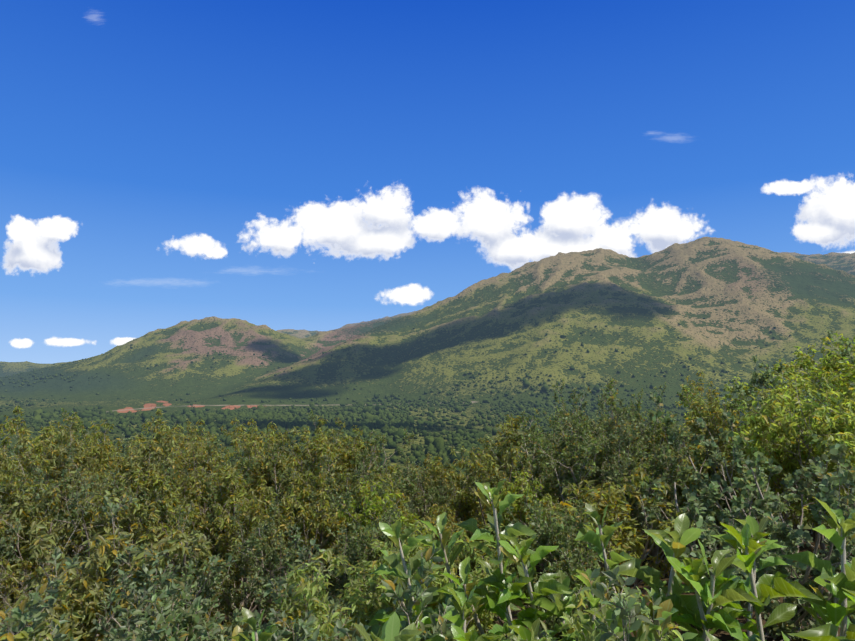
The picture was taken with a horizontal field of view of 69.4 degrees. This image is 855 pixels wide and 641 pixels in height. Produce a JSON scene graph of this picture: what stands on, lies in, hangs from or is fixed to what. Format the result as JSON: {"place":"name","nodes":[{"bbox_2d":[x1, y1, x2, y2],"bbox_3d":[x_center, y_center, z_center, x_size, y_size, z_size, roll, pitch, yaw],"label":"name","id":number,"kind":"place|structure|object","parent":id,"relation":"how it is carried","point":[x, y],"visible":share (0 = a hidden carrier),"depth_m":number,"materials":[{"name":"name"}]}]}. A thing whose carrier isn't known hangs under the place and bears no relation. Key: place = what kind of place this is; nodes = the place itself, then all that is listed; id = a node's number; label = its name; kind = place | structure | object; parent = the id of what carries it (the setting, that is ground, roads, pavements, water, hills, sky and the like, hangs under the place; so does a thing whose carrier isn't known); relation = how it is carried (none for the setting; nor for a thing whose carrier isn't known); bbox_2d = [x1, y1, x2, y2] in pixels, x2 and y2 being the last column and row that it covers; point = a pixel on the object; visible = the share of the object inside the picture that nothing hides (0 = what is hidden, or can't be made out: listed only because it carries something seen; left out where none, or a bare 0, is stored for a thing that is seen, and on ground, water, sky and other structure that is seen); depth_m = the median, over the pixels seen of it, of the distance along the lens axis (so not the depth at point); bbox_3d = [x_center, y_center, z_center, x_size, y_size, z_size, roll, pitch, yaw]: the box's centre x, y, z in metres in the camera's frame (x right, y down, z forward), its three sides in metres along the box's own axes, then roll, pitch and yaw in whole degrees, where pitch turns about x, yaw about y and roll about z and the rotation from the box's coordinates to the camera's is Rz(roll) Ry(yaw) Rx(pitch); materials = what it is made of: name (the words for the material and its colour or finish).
{"place":"outdoors","nodes":[
{"label":"outdoors","id":0,"kind":"place"},
{"bbox_2d":[3,215,77,273],"bbox_3d":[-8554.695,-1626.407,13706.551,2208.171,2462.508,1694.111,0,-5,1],"label":"cloud","id":1,"kind":"structure","parent":0,"point":[32,246],"depth_m":13627.74,"materials":[{"name":"white"}]},
{"bbox_2d":[165,234,227,259],"bbox_3d":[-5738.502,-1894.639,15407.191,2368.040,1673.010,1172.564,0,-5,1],"label":"cloud","id":2,"kind":"structure","parent":0,"point":[205,245],"depth_m":15416.82,"materials":[{"name":"white"}]},
{"bbox_2d":[375,283,432,305],"bbox_3d":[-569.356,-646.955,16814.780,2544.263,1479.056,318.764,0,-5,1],"label":"cloud","id":3,"kind":"structure","parent":0,"point":[413,294],"depth_m":16813.17,"materials":[{"name":"white"}]},
{"bbox_2d":[0,237,854,640],"bbox_3d":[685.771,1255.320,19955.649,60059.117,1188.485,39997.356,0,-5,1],"label":"terrain","id":4,"kind":"structure","parent":0,"point":[744,299],"depth_m":2159.00,"materials":[{"name":"green plant"}]},
{"bbox_2d":[0,592,45,640],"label":"olive shrub","id":5,"kind":"object","parent":4,"relation":"on","point":[16,615],"visible":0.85,"depth_m":2.57,"materials":[{"name":"green plant"}]},
{"bbox_2d":[0,619,60,640],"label":"croton shrub","id":6,"kind":"object","parent":4,"relation":"on","point":[20,636],"visible":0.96,"depth_m":2.52,"materials":[{"name":"green plant"}]},
{"bbox_2d":[0,440,71,632],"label":"olive shrub","id":7,"kind":"object","parent":4,"relation":"on","point":[57,484],"visible":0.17,"depth_m":7.97,"materials":[{"name":"green plant"}]},
{"bbox_2d":[0,414,97,550],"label":"croton shrub","id":8,"kind":"object","parent":4,"relation":"on","point":[56,470],"visible":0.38,"depth_m":8.80,"materials":[{"name":"green plant"}]},
{"bbox_2d":[13,582,107,640],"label":"croton shrub","id":9,"kind":"object","parent":4,"relation":"on","point":[78,627],"visible":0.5,"depth_m":4.22,"materials":[{"name":"green plant"}]},
{"bbox_2d":[0,421,125,525],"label":"croton shrub","id":10,"kind":"object","parent":4,"relation":"on","point":[100,453],"visible":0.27,"depth_m":10.26,"materials":[{"name":"green plant"}]},
{"bbox_2d":[0,443,128,601],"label":"olive shrub","id":11,"kind":"object","parent":4,"relation":"on","point":[56,512],"visible":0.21,"depth_m":7.42,"materials":[{"name":"green plant"}]},
{"bbox_2d":[9,421,124,524],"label":"croton shrub","id":12,"kind":"object","parent":4,"relation":"on","point":[38,449],"visible":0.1,"depth_m":10.67,"materials":[{"name":"green plant"}]},
{"bbox_2d":[0,480,135,634],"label":"croton shrub","id":13,"kind":"object","parent":4,"relation":"on","point":[10,581],"visible":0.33,"depth_m":7.25,"materials":[{"name":"green plant"}]},
{"bbox_2d":[0,425,149,595],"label":"croton shrub","id":14,"kind":"object","parent":4,"relation":"on","point":[47,468],"visible":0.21,"depth_m":7.73,"materials":[{"name":"green plant"}]},
{"bbox_2d":[0,432,178,595],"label":"croton shrub","id":15,"kind":"object","parent":4,"relation":"on","point":[53,500],"visible":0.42,"depth_m":8.32,"materials":[{"name":"green plant"}]},
{"bbox_2d":[0,406,178,517],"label":"croton shrub","id":16,"kind":"object","parent":4,"relation":"on","point":[45,435],"visible":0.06,"depth_m":11.88,"materials":[{"name":"green plant"}]},
{"bbox_2d":[35,569,143,638],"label":"olive shrub","id":17,"kind":"object","parent":4,"relation":"on","point":[125,580],"visible":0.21,"depth_m":4.32,"materials":[{"name":"green plant"}]},
{"bbox_2d":[0,521,209,638],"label":"croton shrub","id":18,"kind":"object","parent":4,"relation":"on","point":[173,546],"visible":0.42,"depth_m":4.86,"materials":[{"name":"green plant"}]},
{"bbox_2d":[0,578,219,640],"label":"olive shrub","id":19,"kind":"object","parent":4,"relation":"on","point":[61,636],"visible":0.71,"depth_m":3.22,"materials":[{"name":"green plant"}]},
{"bbox_2d":[60,435,167,545],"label":"croton shrub","id":20,"kind":"object","parent":4,"relation":"on","point":[89,463],"visible":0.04,"depth_m":9.37,"materials":[{"name":"green plant"}]},
{"bbox_2d":[21,456,257,604],"bbox_3d":[-3.564,3.077,7.896,2.655,2.583,1.502,0,-5,-5],"label":"dark shrub","id":21,"kind":"object","parent":4,"relation":"on","point":[208,484],"visible":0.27,"depth_m":7.55,"materials":[{"name":"green plant"}]},
{"bbox_2d":[31,553,273,640],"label":"olive shrub","id":22,"kind":"object","parent":4,"relation":"on","point":[204,590],"visible":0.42,"depth_m":4.47,"materials":[{"name":"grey plant"}]},
{"bbox_2d":[114,419,223,546],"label":"croton shrub","id":23,"kind":"object","parent":4,"relation":"on","point":[188,422],"visible":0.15,"depth_m":10.09,"materials":[{"name":"green plant"}]},
{"bbox_2d":[25,492,343,639],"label":"olive shrub","id":24,"kind":"object","parent":4,"relation":"on","point":[126,558],"visible":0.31,"depth_m":4.65,"materials":[{"name":"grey plant"}]},
{"bbox_2d":[76,486,294,636],"bbox_3d":[-2.456,2.880,6.384,2.237,2.375,1.354,5,1,-25],"label":"croton shrub","id":25,"kind":"object","parent":4,"relation":"on","point":[138,538],"visible":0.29,"depth_m":6.20,"materials":[{"name":"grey plant"}]},
{"bbox_2d":[114,408,274,497],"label":"croton shrub","id":26,"kind":"object","parent":4,"relation":"on","point":[180,457],"visible":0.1,"depth_m":10.58,"materials":[{"name":"green plant"}]},
{"bbox_2d":[148,440,255,572],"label":"croton shrub","id":27,"kind":"object","parent":4,"relation":"on","point":[199,476],"visible":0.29,"depth_m":9.22,"materials":[{"name":"green plant"}]},
{"bbox_2d":[115,464,291,620],"bbox_3d":[-2.739,2.998,7.619,2.060,2.436,1.461,3,-6,-30],"label":"croton shrub","id":28,"kind":"object","parent":4,"relation":"on","point":[162,487],"visible":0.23,"depth_m":7.62,"materials":[{"name":"green plant"}]},
{"bbox_2d":[102,564,305,640],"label":"olive shrub","id":29,"kind":"object","parent":4,"relation":"on","point":[130,615],"visible":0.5,"depth_m":3.40,"materials":[{"name":"green plant"}]},
{"bbox_2d":[95,584,351,640],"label":"olive shrub","id":30,"kind":"object","parent":4,"relation":"on","point":[300,626],"visible":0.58,"depth_m":3.22,"materials":[{"name":"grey plant"}]},
{"bbox_2d":[160,423,293,569],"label":"croton shrub","id":31,"kind":"object","parent":4,"relation":"on","point":[256,475],"visible":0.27,"depth_m":9.44,"materials":[{"name":"green plant"}]},
{"bbox_2d":[163,455,299,609],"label":"croton shrub","id":32,"kind":"object","parent":4,"relation":"on","point":[196,491],"visible":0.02,"depth_m":8.79,"materials":[{"name":"green plant"}]},
{"bbox_2d":[167,503,311,639],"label":"dark shrub","id":33,"kind":"object","parent":4,"relation":"on","point":[250,545],"visible":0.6,"depth_m":6.00,"materials":[{"name":"green plant"}]},
{"bbox_2d":[123,586,361,640],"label":"olive shrub","id":34,"kind":"object","parent":4,"relation":"on","point":[188,619],"visible":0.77,"depth_m":3.27,"materials":[{"name":"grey plant"}]},
{"bbox_2d":[187,461,346,631],"bbox_3d":[-1.973,2.811,7.241,2.062,2.281,1.341,-7,-9,30],"label":"croton shrub","id":35,"kind":"object","parent":4,"relation":"on","point":[230,493],"visible":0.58,"depth_m":7.19,"materials":[{"name":"green plant"}]},
{"bbox_2d":[219,418,345,571],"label":"croton shrub","id":36,"kind":"object","parent":4,"relation":"on","point":[330,443],"visible":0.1,"depth_m":10.14,"materials":[{"name":"green plant"}]},
{"bbox_2d":[224,415,351,570],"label":"croton shrub","id":37,"kind":"object","parent":4,"relation":"on","point":[296,449],"visible":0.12,"depth_m":12.49,"materials":[{"name":"green plant"}]},
{"bbox_2d":[235,419,362,517],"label":"croton shrub","id":38,"kind":"object","parent":4,"relation":"on","point":[342,455],"visible":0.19,"depth_m":9.74,"materials":[{"name":"green plant"}]},
{"bbox_2d":[266,443,365,574],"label":"dark shrub","id":39,"kind":"object","parent":4,"relation":"on","point":[288,489],"visible":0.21,"depth_m":9.04,"materials":[{"name":"green plant"}]},
{"bbox_2d":[240,523,414,627],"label":"olive shrub","id":40,"kind":"object","parent":4,"relation":"on","point":[296,539],"visible":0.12,"depth_m":5.51,"materials":[{"name":"green plant"}]},
{"bbox_2d":[267,548,397,640],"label":"light shrub","id":41,"kind":"object","parent":4,"relation":"on","point":[318,608],"visible":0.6,"depth_m":3.26,"materials":[{"name":"green plant"}]},
{"bbox_2d":[281,433,411,587],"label":"croton shrub","id":42,"kind":"object","parent":4,"relation":"on","point":[321,448],"visible":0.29,"depth_m":8.21,"materials":[{"name":"green plant"}]},
{"bbox_2d":[302,453,407,603],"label":"dark shrub","id":43,"kind":"object","parent":4,"relation":"on","point":[333,498],"visible":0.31,"depth_m":7.54,"materials":[{"name":"green plant"}]},
{"bbox_2d":[248,498,465,605],"bbox_3d":[-0.526,2.970,7.276,3.090,1.655,1.968,2,-5,-21],"label":"olive shrub","id":44,"kind":"object","parent":4,"relation":"on","point":[325,535],"visible":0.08,"depth_m":7.25,"materials":[{"name":"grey plant"}]},
{"bbox_2d":[327,535,408,632],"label":"light shrub","id":45,"kind":"object","parent":4,"relation":"on","point":[359,571],"visible":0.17,"depth_m":4.33,"materials":[{"name":"green plant"}]},
{"bbox_2d":[316,497,427,606],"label":"shrub","id":46,"kind":"object","parent":4,"relation":"on","point":[362,545],"visible":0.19,"depth_m":5.91,"materials":[{"name":"green plant"}]},
{"bbox_2d":[331,429,421,546],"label":"dark shrub","id":47,"kind":"object","parent":4,"relation":"on","point":[407,485],"visible":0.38,"depth_m":9.70,"materials":[{"name":"green plant"}]},
{"bbox_2d":[334,479,438,572],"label":"light shrub","id":48,"kind":"object","parent":4,"relation":"on","point":[373,505],"visible":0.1,"depth_m":6.75,"materials":[{"name":"green plant"}]},
{"bbox_2d":[228,586,547,640],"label":"leafy plant","id":49,"kind":"object","parent":4,"relation":"on","point":[459,620],"visible":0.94,"depth_m":2.50,"materials":[{"name":"green plant"}]},
{"bbox_2d":[330,432,463,523],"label":"croton shrub","id":50,"kind":"object","parent":4,"relation":"on","point":[437,466],"visible":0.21,"depth_m":10.82,"materials":[{"name":"green plant"}]},
{"bbox_2d":[348,447,448,517],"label":"croton shrub","id":51,"kind":"object","parent":4,"relation":"on","point":[427,462],"visible":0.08,"depth_m":11.09,"materials":[{"name":"green plant"}]},
{"bbox_2d":[368,521,456,640],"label":"leafy plant","id":52,"kind":"object","parent":4,"relation":"on","point":[404,573],"visible":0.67,"depth_m":3.21,"materials":[{"name":"green plant"}]},
{"bbox_2d":[375,461,474,530],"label":"dark shrub","id":53,"kind":"object","parent":4,"relation":"on","point":[433,495],"visible":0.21,"depth_m":9.95,"materials":[{"name":"green plant"}]},
{"bbox_2d":[0,317,853,525],"bbox_3d":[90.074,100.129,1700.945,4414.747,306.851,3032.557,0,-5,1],"label":"valley trees","id":54,"kind":"object","parent":4,"relation":"on","point":[372,415],"visible":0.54,"depth_m":1250.69,"materials":[{"name":"green plant"}]},
{"bbox_2d":[371,522,497,635],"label":"light shrub","id":55,"kind":"object","parent":4,"relation":"on","point":[486,620],"visible":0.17,"depth_m":3.96,"materials":[{"name":"green plant"}]},
{"bbox_2d":[403,457,486,550],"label":"dark shrub","id":56,"kind":"object","parent":4,"relation":"on","point":[406,460],"visible":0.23,"depth_m":10.79,"materials":[{"name":"green plant"}]},
{"bbox_2d":[424,503,486,575],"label":"croton shrub","id":57,"kind":"object","parent":4,"relation":"on","point":[436,513],"visible":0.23,"depth_m":8.26,"materials":[{"name":"green plant"}]},
{"bbox_2d":[451,625,497,640],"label":"leafy plant","id":58,"kind":"object","parent":4,"relation":"on","point":[458,633],"visible":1,"depth_m":2.25,"materials":[{"name":"green plant"}]},
{"bbox_2d":[437,523,545,639],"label":"light shrub","id":59,"kind":"object","parent":4,"relation":"on","point":[482,573],"visible":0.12,"depth_m":4.34,"materials":[{"name":"green plant"}]},
{"bbox_2d":[455,478,527,565],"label":"croton shrub","id":60,"kind":"object","parent":4,"relation":"on","point":[467,506],"visible":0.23,"depth_m":9.41,"materials":[{"name":"green plant"}]},
{"bbox_2d":[449,414,535,546],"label":"croton shrub","id":61,"kind":"object","parent":4,"relation":"on","point":[489,467],"visible":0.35,"depth_m":8.63,"materials":[{"name":"green plant"}]},
{"bbox_2d":[353,568,652,640],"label":"leafy plant","id":62,"kind":"object","parent":4,"relation":"on","point":[594,601],"visible":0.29,"depth_m":2.59,"materials":[{"name":"green plant"}]},
{"bbox_2d":[337,543,683,640],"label":"leafy plant","id":63,"kind":"object","parent":4,"relation":"on","point":[442,627],"visible":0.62,"depth_m":2.64,"materials":[{"name":"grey plant"}]},
{"bbox_2d":[476,435,565,544],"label":"croton shrub","id":64,"kind":"object","parent":4,"relation":"on","point":[482,441],"visible":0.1,"depth_m":10.52,"materials":[{"name":"green plant"}]},
{"bbox_2d":[485,469,576,569],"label":"light shrub","id":65,"kind":"object","parent":4,"relation":"on","point":[521,513],"visible":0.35,"depth_m":7.39,"materials":[{"name":"green plant"}]},
{"bbox_2d":[505,491,611,639],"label":"dark shrub","id":66,"kind":"object","parent":4,"relation":"on","point":[564,557],"visible":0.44,"depth_m":4.25,"materials":[{"name":"green plant"}]},
{"bbox_2d":[533,379,596,494],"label":"dark shrub","id":67,"kind":"object","parent":4,"relation":"on","point":[550,418],"visible":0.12,"depth_m":12.68,"materials":[{"name":"green plant"}]},
{"bbox_2d":[507,404,623,573],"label":"dark shrub","id":68,"kind":"object","parent":4,"relation":"on","point":[589,452],"visible":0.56,"depth_m":7.59,"materials":[{"name":"green plant"}]},
{"bbox_2d":[416,477,758,640],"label":"leafy plant","id":69,"kind":"object","parent":4,"relation":"on","point":[726,591],"visible":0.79,"depth_m":3.19,"materials":[{"name":"green plant"}]},
{"bbox_2d":[501,585,687,640],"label":"light shrub","id":70,"kind":"object","parent":4,"relation":"on","point":[645,628],"visible":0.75,"depth_m":2.11,"materials":[{"name":"green plant"}]},
{"bbox_2d":[560,604,632,639],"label":"leafy plant","id":71,"kind":"object","parent":4,"relation":"on","point":[606,612],"visible":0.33,"depth_m":2.48,"materials":[{"name":"green plant"}]},
{"bbox_2d":[551,385,654,552],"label":"dark shrub","id":72,"kind":"object","parent":4,"relation":"on","point":[626,441],"visible":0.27,"depth_m":8.19,"materials":[{"name":"green plant"}]},
{"bbox_2d":[436,535,789,640],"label":"leafy plant","id":73,"kind":"object","parent":4,"relation":"on","point":[527,568],"visible":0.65,"depth_m":2.82,"materials":[{"name":"green plant"}]},
{"bbox_2d":[532,462,696,602],"bbox_3d":[1.505,2.163,5.610,1.595,1.741,1.365,2,-5,-19],"label":"croton shrub","id":74,"kind":"object","parent":4,"relation":"on","point":[619,542],"visible":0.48,"depth_m":5.46,"materials":[{"name":"green plant"}]},
{"bbox_2d":[544,430,686,575],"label":"dark shrub","id":75,"kind":"object","parent":4,"relation":"on","point":[637,451],"visible":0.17,"depth_m":7.23,"materials":[{"name":"green plant"}]},
{"bbox_2d":[581,566,651,640],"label":"leafy plant","id":76,"kind":"object","parent":4,"relation":"on","point":[630,608],"visible":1,"depth_m":1.81,"materials":[{"name":"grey plant"}]},
{"bbox_2d":[524,570,718,640],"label":"leafy plant","id":77,"kind":"object","parent":4,"relation":"on","point":[560,603],"visible":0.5,"depth_m":2.77,"materials":[{"name":"green plant"}]},
{"bbox_2d":[565,415,690,579],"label":"dark shrub","id":78,"kind":"object","parent":4,"relation":"on","point":[617,473],"visible":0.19,"depth_m":6.96,"materials":[{"name":"green plant"}]},
{"bbox_2d":[467,522,854,640],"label":"leafy plant","id":79,"kind":"object","parent":4,"relation":"on","point":[836,612],"visible":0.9,"depth_m":2.54,"materials":[{"name":"green plant"}]},
{"bbox_2d":[645,424,739,549],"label":"croton shrub","id":80,"kind":"object","parent":4,"relation":"on","point":[680,490],"visible":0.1,"depth_m":8.15,"materials":[{"name":"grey plant"}]},
{"bbox_2d":[636,556,751,640],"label":"leafy plant","id":81,"kind":"object","parent":4,"relation":"on","point":[684,618],"visible":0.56,"depth_m":2.47,"materials":[{"name":"green plant"}]},
{"bbox_2d":[608,513,789,640],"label":"leafy plant","id":82,"kind":"object","parent":4,"relation":"on","point":[683,534],"visible":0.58,"depth_m":2.65,"materials":[{"name":"green plant"}]},
{"bbox_2d":[602,378,813,543],"bbox_3d":[3.757,2.217,8.765,1.650,2.777,2.930,2,-6,-25],"label":"dark shrub","id":83,"kind":"object","parent":4,"relation":"on","point":[732,406],"visible":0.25,"depth_m":9.03,"materials":[{"name":"green plant"}]},
{"bbox_2d":[569,499,854,636],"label":"leafy plant","id":84,"kind":"object","parent":4,"relation":"on","point":[836,535],"visible":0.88,"depth_m":2.64,"materials":[{"name":"green plant"}]},
{"bbox_2d":[675,374,753,509],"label":"light shrub","id":85,"kind":"object","parent":4,"relation":"on","point":[725,397],"visible":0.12,"depth_m":12.46,"materials":[{"name":"green plant"}]},
{"bbox_2d":[685,370,799,521],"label":"croton shrub","id":86,"kind":"object","parent":4,"relation":"on","point":[708,398],"visible":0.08,"depth_m":12.51,"materials":[{"name":"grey plant"}]},
{"bbox_2d":[634,443,854,640],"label":"round shrub","id":87,"kind":"object","parent":4,"relation":"on","point":[829,499],"visible":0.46,"depth_m":4.38,"materials":[{"name":"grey plant"}]},
{"bbox_2d":[643,392,854,571],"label":"round shrub","id":88,"kind":"object","parent":4,"relation":"on","point":[667,420],"visible":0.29,"depth_m":7.29,"materials":[{"name":"green plant"}]},
{"bbox_2d":[685,399,813,549],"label":"croton shrub","id":89,"kind":"object","parent":4,"relation":"on","point":[722,445],"visible":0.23,"depth_m":7.38,"materials":[{"name":"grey plant"}]},
{"bbox_2d":[704,410,825,597],"bbox_3d":[3.612,1.843,5.527,2.256,1.837,1.565,6,-3,12],"label":"round shrub","id":90,"kind":"object","parent":4,"relation":"on","point":[761,488],"visible":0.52,"depth_m":5.61,"materials":[{"name":"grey plant"}]},
{"bbox_2d":[687,417,854,554],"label":"round shrub","id":91,"kind":"object","parent":4,"relation":"on","point":[715,457],"visible":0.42,"depth_m":6.54,"materials":[{"name":"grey plant"}]},
{"bbox_2d":[703,506,852,640],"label":"round shrub","id":92,"kind":"object","parent":4,"relation":"on","point":[835,556],"visible":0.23,"depth_m":4.67,"materials":[{"name":"green plant"}]},
{"bbox_2d":[727,370,854,559],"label":"light shrub","id":93,"kind":"object","parent":4,"relation":"on","point":[842,426],"visible":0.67,"depth_m":6.84,"materials":[{"name":"green plant"}]},
{"bbox_2d":[731,330,854,522],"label":"light shrub","id":94,"kind":"object","parent":4,"relation":"on","point":[806,362],"visible":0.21,"depth_m":11.52,"materials":[{"name":"green plant"}]},
{"bbox_2d":[731,355,854,533],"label":"round shrub","id":95,"kind":"object","parent":4,"relation":"on","point":[753,381],"visible":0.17,"depth_m":8.87,"materials":[{"name":"green plant"}]},
{"bbox_2d":[738,381,854,546],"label":"light shrub","id":96,"kind":"object","parent":4,"relation":"on","point":[828,410],"visible":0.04,"depth_m":8.24,"materials":[{"name":"green plant"}]},
{"bbox_2d":[766,353,854,527],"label":"light shrub","id":97,"kind":"object","parent":4,"relation":"on","point":[845,382],"visible":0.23,"depth_m":9.88,"materials":[{"name":"green plant"}]},
{"bbox_2d":[789,588,854,640],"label":"leaf","id":98,"kind":"object","parent":4,"relation":"on","point":[827,632],"visible":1,"depth_m":1.96,"materials":[{"name":"green plant"}]},
{"bbox_2d":[805,330,854,513],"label":"round shrub","id":99,"kind":"object","parent":4,"relation":"on","point":[845,351],"visible":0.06,"depth_m":11.63,"materials":[{"name":"green plant"}]},
{"bbox_2d":[0,0,854,363],"label":"sky","id":100,"kind":"structure","parent":0,"point":[145,125],"materials":[{"name":"blue"}]},
{"bbox_2d":[240,186,713,270],"bbox_3d":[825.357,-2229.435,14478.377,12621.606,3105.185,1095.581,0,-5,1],"label":"cloud","id":101,"kind":"structure","parent":0,"point":[382,224],"depth_m":14460.58,"materials":[{"name":"white"}]},
{"bbox_2d":[762,177,854,253],"bbox_3d":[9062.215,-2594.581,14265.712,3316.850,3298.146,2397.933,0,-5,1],"label":"cloud","id":102,"kind":"structure","parent":0,"point":[827,214],"depth_m":14190.96,"materials":[{"name":"white"}]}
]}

